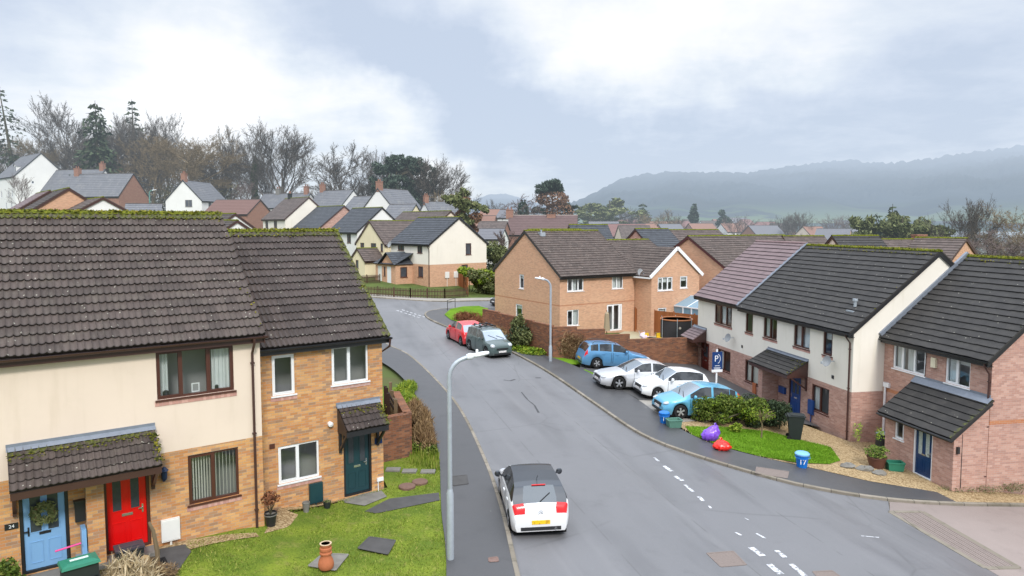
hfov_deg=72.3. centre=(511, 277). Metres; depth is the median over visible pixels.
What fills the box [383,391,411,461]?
garden wall
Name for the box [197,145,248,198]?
bare tree
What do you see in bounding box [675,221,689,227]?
house
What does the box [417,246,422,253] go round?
window
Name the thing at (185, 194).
house
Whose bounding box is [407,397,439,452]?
dead shrub
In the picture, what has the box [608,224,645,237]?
house
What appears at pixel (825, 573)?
drain cover
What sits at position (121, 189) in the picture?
house
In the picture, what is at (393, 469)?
stepping stone
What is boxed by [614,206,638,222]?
bare tree
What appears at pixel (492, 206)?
bare tree
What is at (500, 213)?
house
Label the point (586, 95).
sky
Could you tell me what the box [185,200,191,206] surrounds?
window
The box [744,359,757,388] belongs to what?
window
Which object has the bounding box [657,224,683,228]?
house
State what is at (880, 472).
rock
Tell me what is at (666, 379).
parked car
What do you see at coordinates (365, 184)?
bare tree
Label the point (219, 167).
bare tree
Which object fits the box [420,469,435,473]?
stepping stone
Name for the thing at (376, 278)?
picket fence
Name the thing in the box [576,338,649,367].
parked car
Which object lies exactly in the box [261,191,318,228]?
house
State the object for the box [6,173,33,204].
bare tree
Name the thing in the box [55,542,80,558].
kick scooter
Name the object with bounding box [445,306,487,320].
verge
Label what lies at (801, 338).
window
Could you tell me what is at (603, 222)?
house
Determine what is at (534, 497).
parked car
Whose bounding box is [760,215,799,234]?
bare tree
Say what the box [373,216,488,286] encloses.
house
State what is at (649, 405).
driveway
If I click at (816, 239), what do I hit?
house
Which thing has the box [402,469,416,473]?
stepping stone
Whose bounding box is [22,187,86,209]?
house
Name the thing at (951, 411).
brick house
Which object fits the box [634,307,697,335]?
garden fence
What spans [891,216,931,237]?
evergreen tree
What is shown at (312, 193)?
bare tree
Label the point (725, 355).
window
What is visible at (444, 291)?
picket fence
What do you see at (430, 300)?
kerb
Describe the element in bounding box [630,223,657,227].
house
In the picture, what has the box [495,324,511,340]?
dead shrub
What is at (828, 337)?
window
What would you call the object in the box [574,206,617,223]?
valley tree
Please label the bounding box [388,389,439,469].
verge grass
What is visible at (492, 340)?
parked car
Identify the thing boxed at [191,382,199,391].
picture frame
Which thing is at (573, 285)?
window
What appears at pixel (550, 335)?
street lamp
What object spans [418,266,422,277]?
window
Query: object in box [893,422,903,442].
window
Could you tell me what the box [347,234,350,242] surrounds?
window
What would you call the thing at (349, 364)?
window
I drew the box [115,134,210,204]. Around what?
bare tree
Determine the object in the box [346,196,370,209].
house
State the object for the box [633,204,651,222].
valley tree
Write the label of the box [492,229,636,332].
brick house
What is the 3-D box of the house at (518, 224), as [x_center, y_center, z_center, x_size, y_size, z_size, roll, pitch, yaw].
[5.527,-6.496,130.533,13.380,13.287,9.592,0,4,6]
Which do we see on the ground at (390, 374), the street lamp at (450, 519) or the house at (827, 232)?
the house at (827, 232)
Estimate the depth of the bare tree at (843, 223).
229.19 m
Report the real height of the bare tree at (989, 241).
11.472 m
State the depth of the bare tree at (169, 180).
166.94 m
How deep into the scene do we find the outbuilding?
99.64 m
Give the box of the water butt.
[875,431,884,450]
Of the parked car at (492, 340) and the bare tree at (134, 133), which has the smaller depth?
the parked car at (492, 340)
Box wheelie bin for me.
[785,412,805,439]
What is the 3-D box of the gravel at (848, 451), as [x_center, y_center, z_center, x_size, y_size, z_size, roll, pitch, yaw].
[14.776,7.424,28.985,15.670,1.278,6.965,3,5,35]
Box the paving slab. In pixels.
[308,553,348,570]
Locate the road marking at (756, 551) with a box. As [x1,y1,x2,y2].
[748,547,765,555]
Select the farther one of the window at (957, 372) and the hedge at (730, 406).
the hedge at (730, 406)
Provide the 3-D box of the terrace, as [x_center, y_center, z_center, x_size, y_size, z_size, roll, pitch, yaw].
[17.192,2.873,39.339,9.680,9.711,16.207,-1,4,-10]
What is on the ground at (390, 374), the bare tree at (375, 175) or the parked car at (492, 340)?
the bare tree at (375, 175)
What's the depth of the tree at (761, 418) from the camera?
30.49 m
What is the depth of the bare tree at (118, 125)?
172.61 m
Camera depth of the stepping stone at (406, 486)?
22.99 m
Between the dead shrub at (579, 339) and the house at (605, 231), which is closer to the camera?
the dead shrub at (579, 339)
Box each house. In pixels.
[0,153,59,208]
[0,208,268,575]
[10,190,52,208]
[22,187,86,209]
[40,161,107,191]
[64,166,148,206]
[67,196,126,210]
[164,171,224,210]
[205,199,270,228]
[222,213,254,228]
[223,219,250,228]
[227,227,392,511]
[261,184,313,209]
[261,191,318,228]
[293,205,349,228]
[313,182,357,205]
[332,207,395,254]
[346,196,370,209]
[354,220,413,255]
[364,179,420,209]
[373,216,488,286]
[386,204,420,218]
[395,210,456,219]
[420,193,457,213]
[472,215,497,225]
[477,221,510,247]
[477,228,508,265]
[480,209,499,214]
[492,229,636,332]
[496,209,515,220]
[506,207,577,246]
[528,228,580,229]
[567,224,613,238]
[588,221,618,223]
[607,238,703,335]
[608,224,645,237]
[614,225,649,238]
[626,228,679,246]
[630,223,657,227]
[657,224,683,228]
[669,229,723,240]
[673,234,784,289]
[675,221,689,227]
[686,223,716,228]
[699,221,716,227]
[717,223,743,234]
[737,219,753,227]
[740,225,783,234]
[755,222,775,224]
[782,235,826,243]
[794,226,822,234]
[815,228,851,239]
[825,234,887,246]
[876,252,1023,494]
[881,234,927,247]
[908,236,977,261]
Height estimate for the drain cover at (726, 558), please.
0.074 m
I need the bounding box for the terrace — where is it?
[681,240,954,441]
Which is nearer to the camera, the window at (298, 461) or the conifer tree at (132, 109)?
the window at (298, 461)
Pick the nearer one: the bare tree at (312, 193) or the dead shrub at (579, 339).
the dead shrub at (579, 339)
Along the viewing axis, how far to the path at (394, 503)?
21.89 m
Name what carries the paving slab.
on the lawn at (286, 554)
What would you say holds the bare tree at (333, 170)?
on the ground at (390, 374)
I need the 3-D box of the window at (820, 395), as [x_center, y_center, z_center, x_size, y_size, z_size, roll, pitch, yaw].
[14.968,5.910,33.371,0.795,1.930,1.917,-1,4,-10]
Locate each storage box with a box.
[57,552,100,575]
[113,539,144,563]
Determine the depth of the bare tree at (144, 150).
164.17 m
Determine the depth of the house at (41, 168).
148.25 m
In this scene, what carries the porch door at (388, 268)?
in the house at (437, 251)
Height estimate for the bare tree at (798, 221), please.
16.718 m
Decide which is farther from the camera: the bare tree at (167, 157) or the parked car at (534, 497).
the bare tree at (167, 157)
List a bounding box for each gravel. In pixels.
[159,533,257,548]
[265,495,357,532]
[681,420,1023,502]
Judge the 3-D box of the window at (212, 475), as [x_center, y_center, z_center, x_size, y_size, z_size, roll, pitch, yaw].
[-8.187,5.420,19.075,1.852,2.010,0.795,-3,5,-36]
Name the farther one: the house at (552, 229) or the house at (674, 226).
the house at (674, 226)
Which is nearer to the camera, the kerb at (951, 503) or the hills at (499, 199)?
the kerb at (951, 503)
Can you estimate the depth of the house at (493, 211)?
173.66 m
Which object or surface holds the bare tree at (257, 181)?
on the ground at (390, 374)
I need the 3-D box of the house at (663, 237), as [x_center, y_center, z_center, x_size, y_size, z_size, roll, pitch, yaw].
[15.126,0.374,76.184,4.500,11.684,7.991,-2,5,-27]
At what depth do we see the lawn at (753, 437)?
29.56 m
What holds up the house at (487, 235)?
on the ground at (390, 374)
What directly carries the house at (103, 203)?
on the ground at (390, 374)
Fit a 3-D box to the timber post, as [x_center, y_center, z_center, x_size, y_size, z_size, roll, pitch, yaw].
[-8.567,6.537,16.811,0.265,1.435,0.118,2,5,21]
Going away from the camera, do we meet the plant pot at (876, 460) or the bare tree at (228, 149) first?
the plant pot at (876, 460)
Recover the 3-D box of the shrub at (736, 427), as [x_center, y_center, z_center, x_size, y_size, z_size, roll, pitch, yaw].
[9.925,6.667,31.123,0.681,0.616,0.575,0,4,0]
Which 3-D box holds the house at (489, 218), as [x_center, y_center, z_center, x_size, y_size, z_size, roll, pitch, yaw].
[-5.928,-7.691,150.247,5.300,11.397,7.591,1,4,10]
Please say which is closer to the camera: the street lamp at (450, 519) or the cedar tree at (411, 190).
the street lamp at (450, 519)
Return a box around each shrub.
[0,557,25,575]
[396,379,417,402]
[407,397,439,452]
[412,439,436,454]
[452,309,482,324]
[457,266,479,291]
[466,268,494,293]
[486,241,507,269]
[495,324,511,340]
[507,313,532,347]
[512,345,546,354]
[552,330,590,358]
[728,422,742,431]
[740,393,792,428]
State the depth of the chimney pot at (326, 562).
17.46 m
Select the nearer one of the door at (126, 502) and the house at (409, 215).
the door at (126, 502)
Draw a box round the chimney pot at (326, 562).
[318,540,333,570]
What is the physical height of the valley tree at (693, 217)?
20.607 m
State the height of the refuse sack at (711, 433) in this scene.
0.742 m
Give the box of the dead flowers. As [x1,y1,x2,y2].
[144,556,180,575]
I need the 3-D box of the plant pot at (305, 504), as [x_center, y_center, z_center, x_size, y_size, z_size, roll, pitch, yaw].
[-6.149,6.841,20.946,0.231,0.300,0.231,0,4,0]
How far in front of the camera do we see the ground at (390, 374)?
38.25 m
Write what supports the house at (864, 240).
on the ground at (390, 374)
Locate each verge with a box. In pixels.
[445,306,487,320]
[552,357,580,363]
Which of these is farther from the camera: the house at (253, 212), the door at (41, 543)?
the house at (253, 212)
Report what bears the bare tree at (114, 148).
on the ground at (390, 374)
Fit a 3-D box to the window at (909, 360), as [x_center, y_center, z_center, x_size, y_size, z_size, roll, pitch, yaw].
[17.168,3.586,29.804,0.795,1.780,2.436,-1,4,-10]
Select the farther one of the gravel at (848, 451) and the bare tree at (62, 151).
the bare tree at (62, 151)
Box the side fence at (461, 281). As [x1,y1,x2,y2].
[458,273,467,292]
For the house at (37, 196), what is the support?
on the ground at (390, 374)
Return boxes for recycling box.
[665,417,682,427]
[885,459,905,471]
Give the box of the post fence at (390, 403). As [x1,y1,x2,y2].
[384,382,397,414]
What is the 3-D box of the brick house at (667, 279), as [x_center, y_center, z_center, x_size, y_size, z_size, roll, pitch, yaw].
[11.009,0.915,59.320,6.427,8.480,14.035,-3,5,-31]
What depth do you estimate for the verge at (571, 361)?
43.38 m
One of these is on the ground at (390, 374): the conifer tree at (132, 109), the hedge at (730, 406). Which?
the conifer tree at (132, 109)
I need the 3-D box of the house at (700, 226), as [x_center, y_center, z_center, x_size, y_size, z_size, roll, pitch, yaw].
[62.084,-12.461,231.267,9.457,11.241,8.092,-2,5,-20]
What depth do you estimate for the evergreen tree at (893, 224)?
111.13 m
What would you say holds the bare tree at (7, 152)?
on the ground at (390, 374)
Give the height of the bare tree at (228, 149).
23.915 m
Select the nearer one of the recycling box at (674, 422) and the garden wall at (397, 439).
the garden wall at (397, 439)
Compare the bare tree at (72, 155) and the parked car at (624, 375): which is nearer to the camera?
the parked car at (624, 375)
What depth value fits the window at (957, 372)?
27.64 m
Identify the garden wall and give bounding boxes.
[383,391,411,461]
[482,309,697,364]
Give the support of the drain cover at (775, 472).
on the pavement at (634, 412)
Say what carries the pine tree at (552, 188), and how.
on the ground at (390, 374)
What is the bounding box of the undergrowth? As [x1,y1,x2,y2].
[0,166,250,210]
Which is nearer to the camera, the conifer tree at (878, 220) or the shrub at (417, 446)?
the shrub at (417, 446)
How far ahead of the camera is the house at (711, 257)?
59.57 m
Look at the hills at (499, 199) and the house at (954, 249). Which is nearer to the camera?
the house at (954, 249)
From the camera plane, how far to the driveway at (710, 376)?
40.96 m
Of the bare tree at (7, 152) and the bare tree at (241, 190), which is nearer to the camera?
the bare tree at (241, 190)
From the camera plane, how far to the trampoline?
49.94 m
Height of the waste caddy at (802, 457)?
0.594 m
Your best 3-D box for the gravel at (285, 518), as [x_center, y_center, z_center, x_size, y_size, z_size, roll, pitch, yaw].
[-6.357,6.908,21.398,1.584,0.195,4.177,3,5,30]
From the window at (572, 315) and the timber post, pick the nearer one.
the timber post
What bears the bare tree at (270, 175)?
on the ground at (390, 374)
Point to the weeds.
(1008, 489)
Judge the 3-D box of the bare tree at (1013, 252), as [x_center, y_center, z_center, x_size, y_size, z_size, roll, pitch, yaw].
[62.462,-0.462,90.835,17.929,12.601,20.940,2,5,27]
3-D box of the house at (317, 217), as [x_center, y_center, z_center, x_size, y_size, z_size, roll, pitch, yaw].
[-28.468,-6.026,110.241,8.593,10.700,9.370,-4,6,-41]
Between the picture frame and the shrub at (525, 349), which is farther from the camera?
the shrub at (525, 349)
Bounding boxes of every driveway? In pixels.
[580,363,819,426]
[639,400,722,421]
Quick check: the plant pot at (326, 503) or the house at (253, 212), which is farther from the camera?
the house at (253, 212)
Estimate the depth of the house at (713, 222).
298.51 m
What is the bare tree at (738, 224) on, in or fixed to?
on the ground at (390, 374)
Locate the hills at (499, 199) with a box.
[466,194,545,215]
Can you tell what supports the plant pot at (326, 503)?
on the lawn at (286, 554)
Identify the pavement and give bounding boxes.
[371,294,489,300]
[382,343,514,575]
[426,308,955,501]
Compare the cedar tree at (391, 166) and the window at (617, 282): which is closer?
the window at (617, 282)
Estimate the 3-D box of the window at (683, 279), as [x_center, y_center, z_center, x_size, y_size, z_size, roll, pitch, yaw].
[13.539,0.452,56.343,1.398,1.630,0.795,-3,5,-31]
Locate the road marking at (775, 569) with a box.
[766,564,783,574]
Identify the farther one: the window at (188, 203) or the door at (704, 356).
the window at (188, 203)
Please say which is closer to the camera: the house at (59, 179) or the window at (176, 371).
the window at (176, 371)
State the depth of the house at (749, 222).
329.21 m
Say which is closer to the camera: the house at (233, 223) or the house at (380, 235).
the house at (233, 223)
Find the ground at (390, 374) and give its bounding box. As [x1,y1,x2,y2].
[22,232,1023,573]
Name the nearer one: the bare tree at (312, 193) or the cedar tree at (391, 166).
the cedar tree at (391, 166)
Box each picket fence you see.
[361,274,379,282]
[367,286,467,297]
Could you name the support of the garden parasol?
on the garden
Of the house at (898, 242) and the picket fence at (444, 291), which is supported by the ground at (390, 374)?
the house at (898, 242)
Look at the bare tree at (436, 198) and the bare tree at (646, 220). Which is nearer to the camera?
the bare tree at (436, 198)
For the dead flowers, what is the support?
on the lawn at (286, 554)
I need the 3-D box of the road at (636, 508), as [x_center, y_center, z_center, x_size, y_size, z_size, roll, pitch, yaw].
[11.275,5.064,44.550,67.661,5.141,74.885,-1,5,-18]
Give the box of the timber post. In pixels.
[148,522,159,568]
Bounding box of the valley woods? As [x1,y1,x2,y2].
[977,235,1023,254]
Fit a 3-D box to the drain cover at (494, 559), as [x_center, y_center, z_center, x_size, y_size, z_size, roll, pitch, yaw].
[-0.487,7.332,18.288,0.289,0.021,0.271,-1,4,-11]
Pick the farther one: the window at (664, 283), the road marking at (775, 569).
the window at (664, 283)
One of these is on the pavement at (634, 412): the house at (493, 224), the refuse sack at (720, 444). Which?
the refuse sack at (720, 444)
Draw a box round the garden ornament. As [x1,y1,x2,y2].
[140,555,150,561]
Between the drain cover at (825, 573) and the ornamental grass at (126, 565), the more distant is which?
the drain cover at (825, 573)
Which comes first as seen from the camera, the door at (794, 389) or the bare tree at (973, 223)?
the door at (794, 389)
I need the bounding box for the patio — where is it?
[620,331,655,338]
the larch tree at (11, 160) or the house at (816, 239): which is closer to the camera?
the house at (816, 239)
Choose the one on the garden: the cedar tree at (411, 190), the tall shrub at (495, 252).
the tall shrub at (495, 252)
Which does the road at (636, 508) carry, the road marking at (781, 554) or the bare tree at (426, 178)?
the road marking at (781, 554)
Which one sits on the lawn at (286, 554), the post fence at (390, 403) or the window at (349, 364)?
the post fence at (390, 403)
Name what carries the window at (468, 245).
in the house at (437, 251)
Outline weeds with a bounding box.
[938,481,1023,493]
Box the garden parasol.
[604,312,609,333]
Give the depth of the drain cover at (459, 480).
23.69 m
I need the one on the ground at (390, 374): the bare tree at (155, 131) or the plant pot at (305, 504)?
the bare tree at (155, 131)
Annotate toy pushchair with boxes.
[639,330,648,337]
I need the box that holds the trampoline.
[660,315,692,337]
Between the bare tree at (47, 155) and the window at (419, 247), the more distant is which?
the bare tree at (47, 155)
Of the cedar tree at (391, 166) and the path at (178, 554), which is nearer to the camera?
the path at (178, 554)
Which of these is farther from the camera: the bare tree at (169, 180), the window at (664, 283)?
the bare tree at (169, 180)
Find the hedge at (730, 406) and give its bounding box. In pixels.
[690,392,768,424]
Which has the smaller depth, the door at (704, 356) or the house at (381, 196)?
the door at (704, 356)
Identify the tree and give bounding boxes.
[0,90,36,173]
[0,146,27,170]
[1,138,29,169]
[6,131,64,164]
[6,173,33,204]
[8,92,99,169]
[26,140,71,168]
[44,125,86,169]
[51,137,92,168]
[69,103,122,174]
[71,128,147,172]
[81,113,141,167]
[104,130,157,189]
[113,135,184,202]
[115,116,161,181]
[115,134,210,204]
[119,109,194,207]
[121,101,149,171]
[125,154,166,202]
[135,127,252,196]
[144,136,202,191]
[159,141,212,190]
[180,147,247,196]
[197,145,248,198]
[203,124,252,198]
[214,117,325,195]
[229,179,257,198]
[235,129,274,198]
[245,156,289,196]
[292,187,316,195]
[294,142,382,197]
[349,150,398,195]
[349,171,371,195]
[369,153,429,204]
[390,154,482,212]
[395,156,442,205]
[399,155,448,199]
[431,184,467,214]
[441,187,489,231]
[486,199,502,208]
[492,231,516,248]
[497,193,544,220]
[530,178,579,214]
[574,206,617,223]
[582,197,647,223]
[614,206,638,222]
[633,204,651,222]
[633,209,679,224]
[654,208,687,228]
[687,203,699,222]
[715,210,733,226]
[721,216,762,234]
[745,406,775,437]
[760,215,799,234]
[780,212,817,234]
[815,214,849,227]
[848,212,955,237]
[873,204,910,236]
[874,214,882,235]
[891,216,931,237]
[920,196,1015,254]
[931,227,1023,256]
[963,234,1023,256]
[967,199,1023,255]
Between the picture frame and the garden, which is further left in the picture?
the picture frame
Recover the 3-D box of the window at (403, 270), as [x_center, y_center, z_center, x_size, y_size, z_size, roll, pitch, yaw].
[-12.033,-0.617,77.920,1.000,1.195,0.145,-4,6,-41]
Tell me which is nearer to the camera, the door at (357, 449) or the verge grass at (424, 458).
the door at (357, 449)
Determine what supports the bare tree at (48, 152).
on the ground at (390, 374)
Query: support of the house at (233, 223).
on the ground at (390, 374)
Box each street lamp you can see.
[446,349,488,559]
[535,276,551,360]
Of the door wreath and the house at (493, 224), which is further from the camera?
the house at (493, 224)
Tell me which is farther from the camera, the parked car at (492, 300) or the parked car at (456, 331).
the parked car at (492, 300)
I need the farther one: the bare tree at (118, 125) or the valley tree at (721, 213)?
the valley tree at (721, 213)
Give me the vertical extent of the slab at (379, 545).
0.028 m
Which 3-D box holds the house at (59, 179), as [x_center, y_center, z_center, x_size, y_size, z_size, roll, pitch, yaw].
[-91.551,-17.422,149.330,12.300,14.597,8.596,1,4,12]
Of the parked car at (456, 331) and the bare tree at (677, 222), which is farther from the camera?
the bare tree at (677, 222)
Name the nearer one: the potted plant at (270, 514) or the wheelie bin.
the potted plant at (270, 514)
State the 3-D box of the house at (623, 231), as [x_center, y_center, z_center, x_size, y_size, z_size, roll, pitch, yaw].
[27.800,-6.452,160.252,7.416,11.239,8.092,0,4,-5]
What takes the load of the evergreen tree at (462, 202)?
on the ground at (390, 374)
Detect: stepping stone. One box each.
[385,467,400,471]
[399,483,415,490]
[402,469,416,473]
[412,478,427,485]
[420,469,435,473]
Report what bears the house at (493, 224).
on the ground at (390, 374)
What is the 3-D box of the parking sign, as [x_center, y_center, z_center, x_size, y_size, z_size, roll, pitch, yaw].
[10.755,5.080,36.867,0.620,2.700,0.096,-1,4,-14]
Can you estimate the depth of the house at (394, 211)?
121.22 m
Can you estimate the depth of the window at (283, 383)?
21.35 m
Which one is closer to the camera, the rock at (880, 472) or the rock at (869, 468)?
the rock at (880, 472)
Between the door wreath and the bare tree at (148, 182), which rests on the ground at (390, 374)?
the bare tree at (148, 182)
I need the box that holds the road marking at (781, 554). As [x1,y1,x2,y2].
[774,550,786,557]
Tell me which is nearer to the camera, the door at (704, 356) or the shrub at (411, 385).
the shrub at (411, 385)
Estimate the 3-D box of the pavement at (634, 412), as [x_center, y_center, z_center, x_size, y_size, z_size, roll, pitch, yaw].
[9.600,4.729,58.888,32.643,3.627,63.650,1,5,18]
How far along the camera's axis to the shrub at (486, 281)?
72.11 m
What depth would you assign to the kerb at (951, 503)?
25.63 m
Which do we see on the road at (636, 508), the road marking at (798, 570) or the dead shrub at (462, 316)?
the road marking at (798, 570)
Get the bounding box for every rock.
[840,462,855,468]
[855,465,873,471]
[871,469,886,475]
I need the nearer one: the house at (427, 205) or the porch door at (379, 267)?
the porch door at (379, 267)
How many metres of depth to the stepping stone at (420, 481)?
23.44 m
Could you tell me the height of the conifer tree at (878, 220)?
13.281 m
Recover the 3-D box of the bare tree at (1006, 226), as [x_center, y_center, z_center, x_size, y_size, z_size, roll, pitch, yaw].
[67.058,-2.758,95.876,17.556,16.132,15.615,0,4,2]
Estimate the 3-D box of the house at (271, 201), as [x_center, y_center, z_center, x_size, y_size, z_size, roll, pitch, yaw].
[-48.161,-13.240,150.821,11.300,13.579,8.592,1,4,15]
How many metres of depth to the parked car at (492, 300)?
65.10 m
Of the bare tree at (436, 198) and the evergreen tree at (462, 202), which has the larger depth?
the bare tree at (436, 198)
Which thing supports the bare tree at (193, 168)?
on the ground at (390, 374)
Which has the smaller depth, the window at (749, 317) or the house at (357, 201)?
the window at (749, 317)
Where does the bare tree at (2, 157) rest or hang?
on the ground at (390, 374)
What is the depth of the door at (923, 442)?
27.20 m
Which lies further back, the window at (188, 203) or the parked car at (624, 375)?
the window at (188, 203)
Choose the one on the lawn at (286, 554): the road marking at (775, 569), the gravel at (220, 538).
the gravel at (220, 538)
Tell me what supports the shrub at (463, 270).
on the garden
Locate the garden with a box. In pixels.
[362,277,494,297]
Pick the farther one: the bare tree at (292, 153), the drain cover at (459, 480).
the bare tree at (292, 153)
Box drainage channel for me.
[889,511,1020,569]
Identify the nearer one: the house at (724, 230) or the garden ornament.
the garden ornament
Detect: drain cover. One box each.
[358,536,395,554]
[452,475,468,485]
[488,556,498,561]
[706,551,746,566]
[755,467,788,477]
[812,570,839,575]
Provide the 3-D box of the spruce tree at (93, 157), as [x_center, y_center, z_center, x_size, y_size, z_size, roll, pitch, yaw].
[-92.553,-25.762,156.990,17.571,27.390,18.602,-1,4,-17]
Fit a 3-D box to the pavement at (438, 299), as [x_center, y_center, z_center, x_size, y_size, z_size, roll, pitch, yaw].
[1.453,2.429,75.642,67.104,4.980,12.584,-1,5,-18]
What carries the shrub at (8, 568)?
on the lawn at (286, 554)
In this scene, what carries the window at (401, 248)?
in the house at (437, 251)
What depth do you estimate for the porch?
82.71 m
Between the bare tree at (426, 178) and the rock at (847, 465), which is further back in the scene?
the bare tree at (426, 178)
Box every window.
[155,345,236,406]
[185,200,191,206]
[187,447,241,511]
[271,354,296,401]
[277,440,321,489]
[330,345,370,390]
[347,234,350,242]
[397,241,403,250]
[400,267,407,277]
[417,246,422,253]
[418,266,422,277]
[466,243,470,254]
[516,304,521,315]
[518,274,523,289]
[567,279,582,291]
[567,309,579,325]
[611,277,623,289]
[657,277,672,291]
[680,276,686,288]
[714,304,731,329]
[718,348,729,375]
[744,313,752,335]
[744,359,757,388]
[762,317,776,343]
[792,325,809,353]
[812,384,828,419]
[821,332,832,359]
[891,345,925,377]
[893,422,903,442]
[943,358,970,390]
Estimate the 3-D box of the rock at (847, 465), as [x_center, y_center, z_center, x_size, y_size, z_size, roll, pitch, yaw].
[13.236,7.371,27.612,0.625,0.191,0.370,1,4,13]
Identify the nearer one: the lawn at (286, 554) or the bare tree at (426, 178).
the lawn at (286, 554)
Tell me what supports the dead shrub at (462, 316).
on the verge
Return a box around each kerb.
[372,297,489,301]
[386,343,519,575]
[424,308,1023,506]
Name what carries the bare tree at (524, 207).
on the ground at (390, 374)
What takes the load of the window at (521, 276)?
in the brick house at (588, 274)
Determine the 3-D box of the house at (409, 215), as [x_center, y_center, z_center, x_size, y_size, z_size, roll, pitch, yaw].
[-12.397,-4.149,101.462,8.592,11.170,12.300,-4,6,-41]
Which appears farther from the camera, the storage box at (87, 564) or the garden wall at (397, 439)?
the garden wall at (397, 439)
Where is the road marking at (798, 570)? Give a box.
[789,564,807,575]
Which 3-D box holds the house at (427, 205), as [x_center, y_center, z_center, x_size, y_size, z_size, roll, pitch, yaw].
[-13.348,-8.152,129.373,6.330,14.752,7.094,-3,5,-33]
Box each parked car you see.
[446,320,481,345]
[466,322,511,356]
[490,297,494,304]
[494,463,568,534]
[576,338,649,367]
[593,358,667,389]
[633,366,708,396]
[652,381,743,418]
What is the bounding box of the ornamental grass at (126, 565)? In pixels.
[99,547,166,575]
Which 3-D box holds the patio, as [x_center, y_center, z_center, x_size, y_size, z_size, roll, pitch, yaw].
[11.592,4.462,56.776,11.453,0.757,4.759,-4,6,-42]
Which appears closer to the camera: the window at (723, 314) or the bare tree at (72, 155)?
the window at (723, 314)
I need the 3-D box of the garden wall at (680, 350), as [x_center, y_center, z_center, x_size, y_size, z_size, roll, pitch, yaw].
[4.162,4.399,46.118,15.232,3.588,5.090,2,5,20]
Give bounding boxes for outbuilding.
[124,203,163,210]
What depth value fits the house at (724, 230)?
238.26 m
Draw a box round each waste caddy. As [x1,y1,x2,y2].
[659,410,669,423]
[795,450,810,467]
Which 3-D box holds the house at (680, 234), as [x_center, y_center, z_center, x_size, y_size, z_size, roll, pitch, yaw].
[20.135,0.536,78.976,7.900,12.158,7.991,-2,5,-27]
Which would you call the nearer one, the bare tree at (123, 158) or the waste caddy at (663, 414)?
the waste caddy at (663, 414)
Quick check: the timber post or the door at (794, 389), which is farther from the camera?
the door at (794, 389)
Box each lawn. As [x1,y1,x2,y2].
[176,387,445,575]
[686,426,839,463]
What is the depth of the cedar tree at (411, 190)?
150.73 m
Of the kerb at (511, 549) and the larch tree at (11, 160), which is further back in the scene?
the larch tree at (11, 160)
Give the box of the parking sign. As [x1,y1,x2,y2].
[712,349,721,382]
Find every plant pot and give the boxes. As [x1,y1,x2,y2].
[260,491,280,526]
[302,501,309,512]
[323,499,330,508]
[853,422,891,468]
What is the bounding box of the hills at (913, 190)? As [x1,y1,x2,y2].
[529,145,1023,231]
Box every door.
[18,491,70,574]
[103,475,151,554]
[343,434,371,496]
[378,266,381,280]
[387,266,390,282]
[607,304,621,330]
[701,342,708,370]
[789,378,800,412]
[913,429,932,480]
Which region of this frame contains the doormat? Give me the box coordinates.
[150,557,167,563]
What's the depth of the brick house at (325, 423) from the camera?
21.93 m
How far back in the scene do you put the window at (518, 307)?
57.62 m
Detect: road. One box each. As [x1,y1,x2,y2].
[372,298,997,575]
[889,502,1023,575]
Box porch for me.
[351,247,381,276]
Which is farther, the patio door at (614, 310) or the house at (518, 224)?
the house at (518, 224)
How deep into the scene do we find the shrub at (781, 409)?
32.01 m
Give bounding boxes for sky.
[0,0,1023,205]
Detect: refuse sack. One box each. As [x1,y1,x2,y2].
[701,423,719,440]
[712,437,731,450]
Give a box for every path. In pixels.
[154,544,190,575]
[344,490,386,505]
[366,493,439,512]
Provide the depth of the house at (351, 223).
94.87 m
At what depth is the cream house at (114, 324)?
17.94 m
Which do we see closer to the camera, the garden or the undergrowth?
the garden
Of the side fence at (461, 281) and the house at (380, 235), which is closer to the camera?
the side fence at (461, 281)
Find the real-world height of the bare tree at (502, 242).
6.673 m
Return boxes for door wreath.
[28,499,58,525]
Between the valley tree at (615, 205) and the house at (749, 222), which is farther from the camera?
the house at (749, 222)
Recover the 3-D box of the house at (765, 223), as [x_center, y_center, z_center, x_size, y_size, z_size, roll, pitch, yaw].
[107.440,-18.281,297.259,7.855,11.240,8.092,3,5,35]
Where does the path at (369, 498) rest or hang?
on the lawn at (286, 554)
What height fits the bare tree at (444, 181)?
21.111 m
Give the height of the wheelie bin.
1.122 m
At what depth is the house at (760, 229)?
219.69 m

